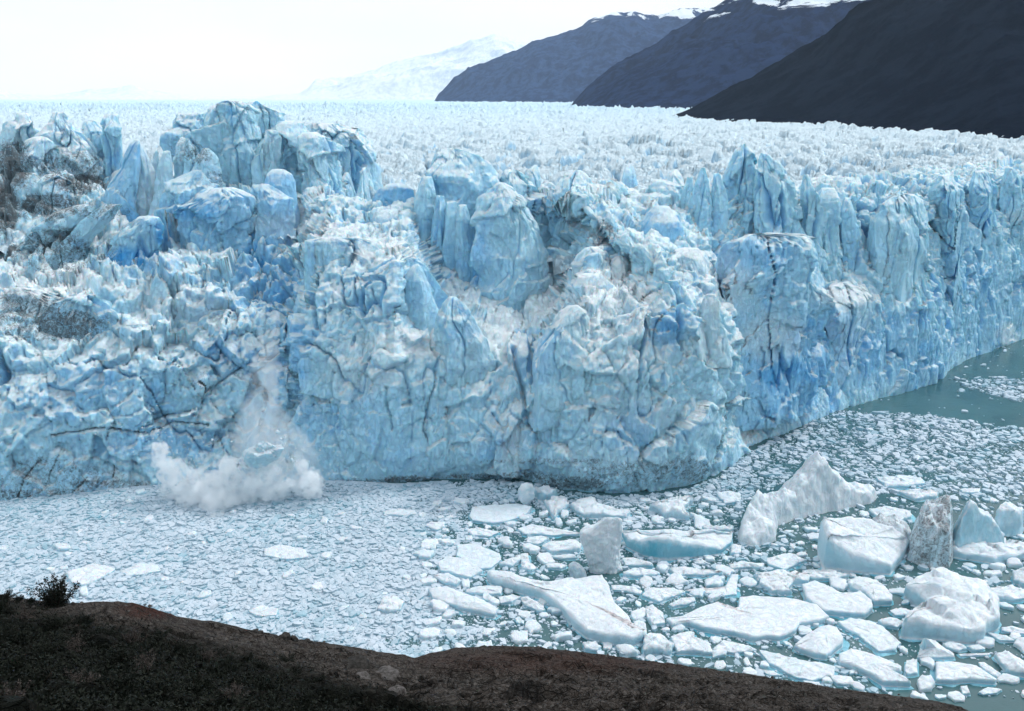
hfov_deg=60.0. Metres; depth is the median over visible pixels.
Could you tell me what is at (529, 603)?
ice floe
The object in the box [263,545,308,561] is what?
ice floe
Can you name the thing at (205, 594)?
ice floe
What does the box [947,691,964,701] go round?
ice floe
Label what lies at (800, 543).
ice floe
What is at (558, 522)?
ice floe
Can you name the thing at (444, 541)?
ice floe
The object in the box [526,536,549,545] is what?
ice floe
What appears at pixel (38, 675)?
shrub
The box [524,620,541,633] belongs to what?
ice floe
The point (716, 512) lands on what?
ice floe
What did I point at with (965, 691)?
ice floe
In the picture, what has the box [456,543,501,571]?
ice floe
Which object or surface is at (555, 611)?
ice floe
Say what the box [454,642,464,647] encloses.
ice floe
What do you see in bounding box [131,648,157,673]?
shrub
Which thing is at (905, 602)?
ice floe
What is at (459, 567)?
ice floe
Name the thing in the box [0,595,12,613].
shrub
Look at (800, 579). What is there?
ice floe
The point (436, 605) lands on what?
ice floe
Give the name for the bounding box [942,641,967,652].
ice floe
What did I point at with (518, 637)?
ice floe
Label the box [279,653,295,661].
shrub
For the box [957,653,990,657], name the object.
ice floe
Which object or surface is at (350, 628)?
ice floe
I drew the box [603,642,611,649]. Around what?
ice floe
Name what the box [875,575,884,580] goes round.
ice floe
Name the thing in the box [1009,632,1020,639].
ice floe
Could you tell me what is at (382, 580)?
brash ice
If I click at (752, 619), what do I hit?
ice floe
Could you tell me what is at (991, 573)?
ice floe
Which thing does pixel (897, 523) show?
iceberg
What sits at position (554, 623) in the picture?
ice floe
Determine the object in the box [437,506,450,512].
ice floe
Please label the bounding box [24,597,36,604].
shrub
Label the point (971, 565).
ice floe
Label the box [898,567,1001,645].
iceberg
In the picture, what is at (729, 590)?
ice floe
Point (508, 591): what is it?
ice floe
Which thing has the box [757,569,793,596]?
ice floe
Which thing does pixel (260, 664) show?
shrub
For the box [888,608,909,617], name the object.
ice floe
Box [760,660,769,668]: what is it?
ice floe
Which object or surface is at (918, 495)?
ice floe
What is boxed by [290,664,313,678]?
shrub
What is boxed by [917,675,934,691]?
ice floe
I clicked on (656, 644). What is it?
ice floe
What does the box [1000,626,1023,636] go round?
ice floe
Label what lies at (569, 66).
mountain
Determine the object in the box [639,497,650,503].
ice floe
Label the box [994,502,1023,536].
iceberg
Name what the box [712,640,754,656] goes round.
ice floe
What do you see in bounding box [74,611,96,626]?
shrub
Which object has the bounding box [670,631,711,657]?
ice floe
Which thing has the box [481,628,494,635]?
ice floe
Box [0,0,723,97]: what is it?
sky
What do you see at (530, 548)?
ice floe
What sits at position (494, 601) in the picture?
ice floe
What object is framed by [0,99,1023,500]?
glacier
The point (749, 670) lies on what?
ice floe
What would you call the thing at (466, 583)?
ice floe
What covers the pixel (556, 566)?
ice floe
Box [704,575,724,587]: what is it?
ice floe
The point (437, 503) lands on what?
ice floe
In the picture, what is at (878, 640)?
ice floe
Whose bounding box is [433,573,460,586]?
ice floe
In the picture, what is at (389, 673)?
boulder
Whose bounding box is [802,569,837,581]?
ice floe
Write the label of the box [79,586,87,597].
ice floe
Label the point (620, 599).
ice floe
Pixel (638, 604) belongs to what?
ice floe
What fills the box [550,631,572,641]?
ice floe
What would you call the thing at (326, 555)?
ice floe
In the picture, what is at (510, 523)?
ice floe
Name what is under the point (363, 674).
boulder
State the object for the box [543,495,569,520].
ice floe
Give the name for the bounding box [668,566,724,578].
ice floe
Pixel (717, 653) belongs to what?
ice floe
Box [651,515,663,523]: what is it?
ice floe
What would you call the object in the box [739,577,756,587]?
ice floe
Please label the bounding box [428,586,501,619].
ice floe
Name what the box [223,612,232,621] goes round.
ice floe
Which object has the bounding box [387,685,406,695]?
boulder
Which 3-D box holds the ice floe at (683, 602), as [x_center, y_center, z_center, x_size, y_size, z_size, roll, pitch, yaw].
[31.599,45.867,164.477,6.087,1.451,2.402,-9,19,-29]
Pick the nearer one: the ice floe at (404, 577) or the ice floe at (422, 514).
the ice floe at (404, 577)
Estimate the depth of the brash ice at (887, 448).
230.18 m
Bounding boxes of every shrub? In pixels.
[0,588,19,598]
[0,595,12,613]
[0,678,33,696]
[12,594,22,603]
[14,604,36,620]
[15,655,63,694]
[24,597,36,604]
[40,611,72,634]
[40,680,87,710]
[64,667,101,683]
[65,630,86,652]
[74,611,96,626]
[89,626,116,635]
[100,670,140,701]
[101,642,138,668]
[121,626,152,645]
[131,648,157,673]
[138,671,182,706]
[153,626,171,640]
[173,637,196,658]
[173,667,217,695]
[198,646,218,659]
[219,678,250,698]
[238,651,254,662]
[251,655,270,669]
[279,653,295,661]
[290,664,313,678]
[307,674,326,682]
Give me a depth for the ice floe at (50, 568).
175.81 m
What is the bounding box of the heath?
[0,594,520,710]
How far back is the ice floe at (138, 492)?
209.83 m
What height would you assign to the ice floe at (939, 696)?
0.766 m
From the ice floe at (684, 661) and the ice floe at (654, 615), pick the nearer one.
the ice floe at (684, 661)
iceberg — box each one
[518,482,534,505]
[534,485,556,501]
[568,561,586,578]
[579,517,622,573]
[649,495,694,520]
[738,451,876,547]
[814,516,908,576]
[872,513,910,537]
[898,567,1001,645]
[907,494,953,567]
[953,499,1004,547]
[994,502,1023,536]
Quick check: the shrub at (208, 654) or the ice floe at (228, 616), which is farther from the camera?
the ice floe at (228, 616)
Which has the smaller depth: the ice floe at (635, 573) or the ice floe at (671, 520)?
the ice floe at (635, 573)
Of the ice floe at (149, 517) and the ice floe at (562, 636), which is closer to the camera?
the ice floe at (562, 636)
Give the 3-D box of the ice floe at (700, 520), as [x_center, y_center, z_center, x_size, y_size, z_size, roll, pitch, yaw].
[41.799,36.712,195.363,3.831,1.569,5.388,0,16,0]
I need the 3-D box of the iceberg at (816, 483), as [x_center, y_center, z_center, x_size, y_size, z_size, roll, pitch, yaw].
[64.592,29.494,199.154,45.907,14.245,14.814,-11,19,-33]
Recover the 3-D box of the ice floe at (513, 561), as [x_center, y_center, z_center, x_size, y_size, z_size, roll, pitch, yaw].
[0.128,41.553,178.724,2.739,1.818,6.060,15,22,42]
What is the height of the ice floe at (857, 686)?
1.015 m
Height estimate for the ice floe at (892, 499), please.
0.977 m
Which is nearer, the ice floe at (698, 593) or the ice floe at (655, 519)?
the ice floe at (698, 593)
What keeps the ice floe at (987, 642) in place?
on the lake water
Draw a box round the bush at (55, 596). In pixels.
[23,573,80,610]
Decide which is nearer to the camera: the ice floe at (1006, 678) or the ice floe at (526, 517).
the ice floe at (1006, 678)
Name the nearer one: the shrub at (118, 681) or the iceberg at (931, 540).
the shrub at (118, 681)
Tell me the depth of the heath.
45.78 m
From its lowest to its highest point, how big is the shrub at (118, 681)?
1.221 m
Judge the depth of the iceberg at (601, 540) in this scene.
173.31 m
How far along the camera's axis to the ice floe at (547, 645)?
151.15 m
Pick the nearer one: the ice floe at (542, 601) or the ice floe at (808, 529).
the ice floe at (542, 601)
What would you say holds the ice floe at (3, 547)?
on the lake water
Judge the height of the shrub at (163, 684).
1.564 m
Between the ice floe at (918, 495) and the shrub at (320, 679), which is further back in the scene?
the ice floe at (918, 495)
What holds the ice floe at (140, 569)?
on the lake water
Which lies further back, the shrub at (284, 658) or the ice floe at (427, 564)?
the ice floe at (427, 564)
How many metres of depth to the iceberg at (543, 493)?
206.54 m
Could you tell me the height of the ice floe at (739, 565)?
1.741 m
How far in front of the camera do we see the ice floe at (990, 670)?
144.33 m
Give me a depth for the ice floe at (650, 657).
148.08 m
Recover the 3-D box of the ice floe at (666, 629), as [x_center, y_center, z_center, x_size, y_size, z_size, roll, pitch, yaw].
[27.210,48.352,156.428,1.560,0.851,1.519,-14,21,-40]
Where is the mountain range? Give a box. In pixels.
[0,34,527,99]
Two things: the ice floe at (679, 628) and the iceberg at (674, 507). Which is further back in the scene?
the iceberg at (674, 507)
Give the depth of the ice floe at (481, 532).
190.28 m
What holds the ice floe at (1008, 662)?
on the lake water
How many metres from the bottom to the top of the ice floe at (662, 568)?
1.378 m
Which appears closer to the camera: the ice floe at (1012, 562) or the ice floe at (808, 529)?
the ice floe at (1012, 562)
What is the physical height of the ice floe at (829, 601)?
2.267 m
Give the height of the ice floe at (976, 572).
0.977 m
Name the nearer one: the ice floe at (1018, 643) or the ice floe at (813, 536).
the ice floe at (1018, 643)
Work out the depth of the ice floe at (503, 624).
157.50 m
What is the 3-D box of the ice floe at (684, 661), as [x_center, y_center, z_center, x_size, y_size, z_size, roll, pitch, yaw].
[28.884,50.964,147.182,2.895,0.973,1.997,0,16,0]
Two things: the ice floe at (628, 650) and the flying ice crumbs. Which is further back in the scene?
the flying ice crumbs
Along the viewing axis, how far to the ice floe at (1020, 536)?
189.02 m
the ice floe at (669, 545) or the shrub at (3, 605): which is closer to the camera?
the shrub at (3, 605)
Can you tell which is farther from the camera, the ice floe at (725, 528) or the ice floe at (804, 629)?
the ice floe at (725, 528)
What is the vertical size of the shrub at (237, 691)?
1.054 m
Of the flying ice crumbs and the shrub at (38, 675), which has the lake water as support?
the flying ice crumbs
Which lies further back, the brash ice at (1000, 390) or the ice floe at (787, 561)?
the brash ice at (1000, 390)
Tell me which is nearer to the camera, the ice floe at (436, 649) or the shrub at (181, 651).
the shrub at (181, 651)
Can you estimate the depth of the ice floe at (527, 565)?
176.50 m
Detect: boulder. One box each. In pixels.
[279,632,290,640]
[290,635,297,641]
[341,654,369,668]
[356,671,370,678]
[376,666,400,680]
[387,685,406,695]
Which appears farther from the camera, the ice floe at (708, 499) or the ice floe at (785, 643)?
the ice floe at (708, 499)
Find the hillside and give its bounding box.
[0,594,967,710]
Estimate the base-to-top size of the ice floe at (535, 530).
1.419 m
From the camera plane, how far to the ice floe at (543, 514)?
198.56 m
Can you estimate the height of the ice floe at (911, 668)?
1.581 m
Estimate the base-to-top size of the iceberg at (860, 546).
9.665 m
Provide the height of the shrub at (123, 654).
1.399 m
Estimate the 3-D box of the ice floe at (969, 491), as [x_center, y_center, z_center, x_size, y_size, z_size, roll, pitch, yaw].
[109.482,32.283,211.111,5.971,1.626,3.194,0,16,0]
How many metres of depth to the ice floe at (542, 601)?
164.56 m
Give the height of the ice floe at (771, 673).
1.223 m
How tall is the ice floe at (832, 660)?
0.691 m
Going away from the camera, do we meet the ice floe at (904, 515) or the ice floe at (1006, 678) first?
the ice floe at (1006, 678)
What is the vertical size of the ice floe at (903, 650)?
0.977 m
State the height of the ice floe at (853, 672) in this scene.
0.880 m
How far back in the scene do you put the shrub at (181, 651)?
56.29 m
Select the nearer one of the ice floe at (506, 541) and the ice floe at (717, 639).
the ice floe at (717, 639)
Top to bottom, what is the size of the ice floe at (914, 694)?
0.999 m
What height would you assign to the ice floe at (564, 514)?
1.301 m
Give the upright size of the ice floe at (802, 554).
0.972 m
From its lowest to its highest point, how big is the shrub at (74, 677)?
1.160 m
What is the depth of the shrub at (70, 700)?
34.66 m
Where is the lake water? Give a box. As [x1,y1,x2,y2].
[135,339,1023,710]
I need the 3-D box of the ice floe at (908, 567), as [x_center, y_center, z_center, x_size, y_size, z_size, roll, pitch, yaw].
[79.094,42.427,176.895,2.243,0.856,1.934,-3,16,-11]
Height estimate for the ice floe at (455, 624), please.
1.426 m
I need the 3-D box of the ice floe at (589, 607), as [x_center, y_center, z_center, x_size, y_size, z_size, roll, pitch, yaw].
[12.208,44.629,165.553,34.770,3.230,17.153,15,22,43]
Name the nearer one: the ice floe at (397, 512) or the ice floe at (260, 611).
the ice floe at (260, 611)
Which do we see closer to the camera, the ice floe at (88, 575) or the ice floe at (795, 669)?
the ice floe at (795, 669)
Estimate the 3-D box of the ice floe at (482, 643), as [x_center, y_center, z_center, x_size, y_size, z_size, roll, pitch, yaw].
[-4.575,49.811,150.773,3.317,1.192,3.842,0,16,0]
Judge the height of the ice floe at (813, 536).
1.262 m
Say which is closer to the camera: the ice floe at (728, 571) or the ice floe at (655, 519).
the ice floe at (728, 571)
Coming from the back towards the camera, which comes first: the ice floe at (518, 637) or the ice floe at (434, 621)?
the ice floe at (434, 621)
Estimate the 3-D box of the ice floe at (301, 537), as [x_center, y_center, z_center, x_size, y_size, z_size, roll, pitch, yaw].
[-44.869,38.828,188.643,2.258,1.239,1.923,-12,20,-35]
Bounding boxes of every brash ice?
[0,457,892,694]
[290,498,1023,698]
[596,345,1023,589]
[971,365,1022,400]
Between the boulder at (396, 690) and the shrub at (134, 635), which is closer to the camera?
the shrub at (134, 635)
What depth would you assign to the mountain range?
11601.27 m
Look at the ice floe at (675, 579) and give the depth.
171.60 m
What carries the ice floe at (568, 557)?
on the lake water
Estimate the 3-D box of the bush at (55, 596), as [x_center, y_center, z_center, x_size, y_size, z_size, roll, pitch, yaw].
[-30.817,15.838,59.773,2.630,3.042,3.156,11,20,34]
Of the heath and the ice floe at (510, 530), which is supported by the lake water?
the ice floe at (510, 530)
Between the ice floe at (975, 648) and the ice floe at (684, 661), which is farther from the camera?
the ice floe at (975, 648)
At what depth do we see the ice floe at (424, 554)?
180.84 m
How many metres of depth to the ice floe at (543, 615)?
160.16 m
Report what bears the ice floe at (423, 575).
on the lake water
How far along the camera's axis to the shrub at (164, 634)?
57.54 m
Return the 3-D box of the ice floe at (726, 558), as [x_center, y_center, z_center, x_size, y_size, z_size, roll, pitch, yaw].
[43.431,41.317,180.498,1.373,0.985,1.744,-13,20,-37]
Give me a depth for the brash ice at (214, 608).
183.09 m
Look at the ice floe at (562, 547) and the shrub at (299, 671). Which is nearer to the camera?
the shrub at (299, 671)
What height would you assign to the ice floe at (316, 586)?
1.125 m
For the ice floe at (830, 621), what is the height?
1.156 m
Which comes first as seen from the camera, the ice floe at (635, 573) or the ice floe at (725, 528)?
the ice floe at (635, 573)
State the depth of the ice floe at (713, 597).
165.59 m
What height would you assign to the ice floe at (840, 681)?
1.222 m
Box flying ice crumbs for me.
[95,405,346,503]
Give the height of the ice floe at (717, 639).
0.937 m
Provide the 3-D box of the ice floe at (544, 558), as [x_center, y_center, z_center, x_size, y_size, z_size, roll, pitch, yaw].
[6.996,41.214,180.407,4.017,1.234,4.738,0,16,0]
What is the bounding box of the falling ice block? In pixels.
[242,441,283,468]
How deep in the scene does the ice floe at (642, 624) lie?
156.44 m
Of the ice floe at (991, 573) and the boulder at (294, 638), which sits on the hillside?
the boulder at (294, 638)
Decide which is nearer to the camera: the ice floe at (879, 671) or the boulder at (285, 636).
the boulder at (285, 636)
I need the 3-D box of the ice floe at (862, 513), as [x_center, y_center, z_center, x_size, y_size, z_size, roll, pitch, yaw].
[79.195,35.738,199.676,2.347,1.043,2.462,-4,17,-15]
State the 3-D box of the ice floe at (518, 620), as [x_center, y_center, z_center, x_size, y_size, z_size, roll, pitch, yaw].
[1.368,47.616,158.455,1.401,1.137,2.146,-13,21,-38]
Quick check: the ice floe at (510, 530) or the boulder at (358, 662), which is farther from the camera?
the ice floe at (510, 530)
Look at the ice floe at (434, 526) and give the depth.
192.81 m
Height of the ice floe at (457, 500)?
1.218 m
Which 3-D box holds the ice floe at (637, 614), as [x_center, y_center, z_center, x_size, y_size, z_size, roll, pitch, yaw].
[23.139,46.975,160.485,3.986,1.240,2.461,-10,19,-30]
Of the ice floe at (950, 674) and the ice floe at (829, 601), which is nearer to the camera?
the ice floe at (950, 674)
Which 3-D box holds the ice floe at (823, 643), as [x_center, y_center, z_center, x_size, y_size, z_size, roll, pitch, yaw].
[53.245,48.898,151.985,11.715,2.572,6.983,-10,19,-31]
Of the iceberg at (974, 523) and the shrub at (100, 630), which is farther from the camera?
the iceberg at (974, 523)
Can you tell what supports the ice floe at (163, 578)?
on the lake water
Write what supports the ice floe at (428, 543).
on the lake water
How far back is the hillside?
62.17 m
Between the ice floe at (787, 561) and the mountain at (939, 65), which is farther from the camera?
the mountain at (939, 65)
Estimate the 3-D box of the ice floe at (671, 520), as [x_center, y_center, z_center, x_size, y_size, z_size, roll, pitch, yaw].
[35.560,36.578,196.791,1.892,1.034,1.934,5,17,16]
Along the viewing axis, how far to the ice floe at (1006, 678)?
142.38 m
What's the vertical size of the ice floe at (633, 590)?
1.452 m
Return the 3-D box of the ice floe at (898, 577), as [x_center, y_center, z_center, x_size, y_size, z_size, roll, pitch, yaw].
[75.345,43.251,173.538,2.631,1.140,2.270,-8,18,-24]
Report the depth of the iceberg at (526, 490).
203.18 m
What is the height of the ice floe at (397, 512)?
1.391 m
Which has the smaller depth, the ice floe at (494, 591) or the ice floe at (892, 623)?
the ice floe at (892, 623)
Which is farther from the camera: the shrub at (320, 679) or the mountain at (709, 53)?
the mountain at (709, 53)
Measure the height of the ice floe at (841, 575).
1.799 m
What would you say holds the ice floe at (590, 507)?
on the lake water
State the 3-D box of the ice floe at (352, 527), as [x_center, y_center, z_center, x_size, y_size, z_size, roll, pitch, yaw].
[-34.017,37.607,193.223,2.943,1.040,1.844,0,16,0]
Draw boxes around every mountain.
[435,7,709,102]
[572,0,869,108]
[673,0,1023,138]
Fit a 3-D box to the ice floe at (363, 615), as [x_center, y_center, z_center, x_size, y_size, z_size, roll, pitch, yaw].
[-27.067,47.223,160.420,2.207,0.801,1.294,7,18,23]
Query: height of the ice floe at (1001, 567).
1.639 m
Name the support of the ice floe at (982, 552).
on the lake water
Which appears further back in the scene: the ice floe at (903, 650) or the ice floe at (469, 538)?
the ice floe at (469, 538)
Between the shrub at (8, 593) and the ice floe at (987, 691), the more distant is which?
the ice floe at (987, 691)
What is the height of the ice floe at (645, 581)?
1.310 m
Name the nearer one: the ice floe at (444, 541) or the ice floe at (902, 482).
the ice floe at (444, 541)
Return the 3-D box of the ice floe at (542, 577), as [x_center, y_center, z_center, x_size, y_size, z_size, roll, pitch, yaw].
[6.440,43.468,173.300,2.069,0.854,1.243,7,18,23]
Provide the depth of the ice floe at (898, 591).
167.88 m
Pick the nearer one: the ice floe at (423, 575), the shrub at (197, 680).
the shrub at (197, 680)
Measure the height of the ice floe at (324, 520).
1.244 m
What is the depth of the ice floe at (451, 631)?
154.84 m
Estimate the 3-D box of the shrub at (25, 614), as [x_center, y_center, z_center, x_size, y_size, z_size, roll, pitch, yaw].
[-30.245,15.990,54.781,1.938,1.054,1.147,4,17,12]
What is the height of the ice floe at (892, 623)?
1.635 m
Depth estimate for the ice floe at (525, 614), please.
160.59 m
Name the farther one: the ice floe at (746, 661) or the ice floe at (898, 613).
the ice floe at (898, 613)
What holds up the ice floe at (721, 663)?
on the lake water
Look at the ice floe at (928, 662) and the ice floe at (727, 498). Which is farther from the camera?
the ice floe at (727, 498)
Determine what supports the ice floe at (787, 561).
on the lake water
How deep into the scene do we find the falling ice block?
201.04 m
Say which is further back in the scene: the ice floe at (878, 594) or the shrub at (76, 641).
the ice floe at (878, 594)
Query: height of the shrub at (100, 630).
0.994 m
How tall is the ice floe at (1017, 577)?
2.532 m
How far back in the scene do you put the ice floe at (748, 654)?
148.80 m
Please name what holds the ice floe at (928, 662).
on the lake water
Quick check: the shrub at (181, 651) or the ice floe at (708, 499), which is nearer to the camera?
the shrub at (181, 651)
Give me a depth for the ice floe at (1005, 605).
162.89 m
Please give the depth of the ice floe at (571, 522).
195.12 m
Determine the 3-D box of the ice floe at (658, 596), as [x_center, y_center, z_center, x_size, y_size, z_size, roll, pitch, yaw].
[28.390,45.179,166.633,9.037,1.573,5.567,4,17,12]
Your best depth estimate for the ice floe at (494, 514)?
198.92 m
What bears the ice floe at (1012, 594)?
on the lake water
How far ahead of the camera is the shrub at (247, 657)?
59.72 m
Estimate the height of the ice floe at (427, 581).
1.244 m
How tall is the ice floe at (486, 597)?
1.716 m
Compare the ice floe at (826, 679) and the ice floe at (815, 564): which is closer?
the ice floe at (826, 679)
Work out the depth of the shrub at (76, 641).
49.86 m
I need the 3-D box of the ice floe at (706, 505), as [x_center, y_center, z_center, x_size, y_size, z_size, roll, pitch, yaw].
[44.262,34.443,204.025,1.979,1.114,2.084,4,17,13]
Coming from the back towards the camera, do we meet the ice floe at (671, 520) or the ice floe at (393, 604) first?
the ice floe at (671, 520)
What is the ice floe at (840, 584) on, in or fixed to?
on the lake water
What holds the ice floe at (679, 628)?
on the lake water
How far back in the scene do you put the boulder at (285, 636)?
71.74 m
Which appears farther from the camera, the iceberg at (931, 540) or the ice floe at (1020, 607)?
the iceberg at (931, 540)
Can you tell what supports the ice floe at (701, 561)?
on the lake water
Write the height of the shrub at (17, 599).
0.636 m
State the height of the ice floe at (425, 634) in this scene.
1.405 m
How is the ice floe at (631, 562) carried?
on the lake water
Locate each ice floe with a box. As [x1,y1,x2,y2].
[0,545,8,549]
[46,567,54,570]
[53,542,70,551]
[59,565,67,569]
[65,563,114,585]
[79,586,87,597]
[120,563,160,576]
[133,488,145,495]
[143,514,153,520]
[160,576,168,581]
[187,531,195,535]
[197,590,211,598]
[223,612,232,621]
[248,605,278,617]
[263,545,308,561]
[282,570,294,577]
[296,535,306,541]
[311,581,322,590]
[320,516,328,524]
[321,552,331,559]
[347,626,354,631]
[349,525,361,529]
[359,613,366,618]
[377,595,404,613]
[382,508,416,516]
[402,575,411,579]
[413,549,434,559]
[419,512,425,517]
[419,573,426,577]
[419,627,439,640]
[420,577,436,585]
[421,538,438,548]
[421,561,432,567]
[425,521,444,530]
[426,616,441,626]
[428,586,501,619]
[430,599,449,613]
[431,647,442,652]
[432,500,441,507]
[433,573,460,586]
[436,556,486,579]
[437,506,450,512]
[440,539,454,544]
[442,610,455,618]
[444,629,456,636]
[451,620,465,628]
[453,497,468,504]
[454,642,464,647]
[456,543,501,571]
[462,578,469,587]
[464,527,500,538]
[465,535,472,540]
[465,585,502,596]
[468,503,534,526]
[476,640,492,646]
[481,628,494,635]
[482,593,491,601]
[485,570,646,648]
[490,596,499,605]
[498,536,512,548]
[499,554,520,568]
[499,594,519,605]
[499,621,506,626]
[504,588,512,593]
[506,521,515,526]
[507,527,513,532]
[510,630,527,644]
[514,616,523,624]
[516,524,579,537]
[518,553,539,573]
[518,611,531,617]
[519,515,528,520]
[519,596,545,613]
[522,543,540,553]
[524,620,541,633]
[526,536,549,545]
[537,552,554,564]
[538,598,546,604]
[539,510,547,517]
[539,612,548,618]
[540,574,549,579]
[541,539,583,554]
[542,641,551,648]
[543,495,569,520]
[545,563,567,570]
[547,607,561,615]
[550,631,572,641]
[551,554,579,560]
[551,621,557,626]
[555,517,562,526]
[561,509,568,518]
[566,519,576,525]
[571,496,631,519]
[582,641,601,653]
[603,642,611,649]
[610,585,642,595]
[615,644,637,657]
[616,596,625,603]
[619,567,660,579]
[621,529,732,562]
[622,557,653,568]
[631,607,645,620]
[634,620,646,630]
[635,600,641,606]
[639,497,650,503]
[639,575,652,587]
[639,587,685,604]
[641,633,674,656]
[645,604,665,626]
[645,654,656,660]
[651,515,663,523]
[656,564,668,573]
[661,627,669,631]
[666,573,688,585]
[666,595,828,644]
[668,517,675,522]
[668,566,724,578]
[668,597,695,609]
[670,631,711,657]
[671,624,684,632]
[677,658,694,665]
[685,574,740,598]
[689,588,704,598]
[693,515,710,528]
[695,558,705,563]
[700,502,708,507]
[702,496,715,502]
[702,525,733,532]
[703,555,714,561]
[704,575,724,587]
[707,593,720,601]
[710,510,722,515]
[710,636,722,643]
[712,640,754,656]
[712,649,726,658]
[714,660,725,668]
[715,564,734,576]
[716,491,741,505]
[722,556,730,561]
[728,561,764,570]
[729,544,741,555]
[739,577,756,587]
[742,667,756,674]
[743,652,752,657]
[743,657,750,665]
[754,570,810,587]
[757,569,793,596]
[759,650,839,683]
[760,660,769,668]
[761,669,779,676]
[767,553,807,570]
[782,641,791,646]
[792,625,849,660]
[795,541,804,545]
[796,552,807,556]
[798,580,873,619]
[798,625,811,633]
[802,526,817,532]
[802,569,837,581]
[803,680,820,684]
[809,532,818,541]
[811,562,819,567]
[815,568,849,581]
[822,676,832,684]
[825,618,834,625]
[829,577,847,590]
[829,658,836,662]
[830,674,853,686]
[834,648,913,690]
[835,618,900,656]
[846,576,893,607]
[849,669,857,675]
[850,681,864,690]
[858,510,869,517]
[868,506,915,522]
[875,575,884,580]
[876,475,924,489]
[877,617,902,629]
[888,588,904,595]
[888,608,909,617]
[890,497,897,501]
[893,573,905,580]
[897,488,938,501]
[899,646,907,654]
[901,565,913,570]
[901,599,909,604]
[903,658,918,677]
[910,691,928,699]
[917,638,955,661]
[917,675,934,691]
[920,657,934,670]
[930,661,996,686]
[935,694,945,699]
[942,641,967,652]
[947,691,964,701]
[952,537,1023,563]
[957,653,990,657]
[959,488,981,494]
[960,685,970,696]
[963,563,976,568]
[966,644,984,652]
[971,569,980,575]
[975,637,994,648]
[978,662,1000,678]
[978,687,1001,695]
[983,570,1001,576]
[987,632,1014,642]
[989,562,1005,571]
[991,585,1023,603]
[992,650,1023,679]
[997,673,1019,683]
[1000,602,1013,610]
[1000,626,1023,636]
[1006,557,1022,567]
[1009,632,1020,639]
[1010,567,1023,588]
[1013,637,1023,653]
[1016,604,1023,610]
[1017,534,1023,539]
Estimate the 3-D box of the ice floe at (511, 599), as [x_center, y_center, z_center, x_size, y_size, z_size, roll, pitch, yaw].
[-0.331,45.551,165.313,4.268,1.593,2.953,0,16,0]
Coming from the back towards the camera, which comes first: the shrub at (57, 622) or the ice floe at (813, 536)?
the ice floe at (813, 536)
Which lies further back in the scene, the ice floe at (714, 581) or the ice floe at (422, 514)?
the ice floe at (422, 514)
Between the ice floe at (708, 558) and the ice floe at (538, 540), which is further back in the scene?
the ice floe at (538, 540)
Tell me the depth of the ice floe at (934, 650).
148.27 m
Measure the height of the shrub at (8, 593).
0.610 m
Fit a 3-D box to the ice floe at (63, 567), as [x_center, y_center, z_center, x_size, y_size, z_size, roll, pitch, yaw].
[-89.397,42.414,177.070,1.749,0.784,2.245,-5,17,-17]
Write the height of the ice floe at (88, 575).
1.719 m
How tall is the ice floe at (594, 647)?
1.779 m
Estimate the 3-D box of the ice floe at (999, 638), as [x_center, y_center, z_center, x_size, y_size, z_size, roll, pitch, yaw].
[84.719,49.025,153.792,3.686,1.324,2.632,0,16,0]
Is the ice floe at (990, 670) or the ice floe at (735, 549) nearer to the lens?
the ice floe at (990, 670)
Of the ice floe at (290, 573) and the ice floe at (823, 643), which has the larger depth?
the ice floe at (290, 573)
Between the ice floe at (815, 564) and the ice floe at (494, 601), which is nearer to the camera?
the ice floe at (494, 601)
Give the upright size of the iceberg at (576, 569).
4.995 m
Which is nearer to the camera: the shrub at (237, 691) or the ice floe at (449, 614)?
the shrub at (237, 691)
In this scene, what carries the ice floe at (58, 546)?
on the lake water
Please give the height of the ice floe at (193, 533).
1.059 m
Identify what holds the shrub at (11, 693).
on the hillside
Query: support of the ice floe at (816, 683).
on the lake water

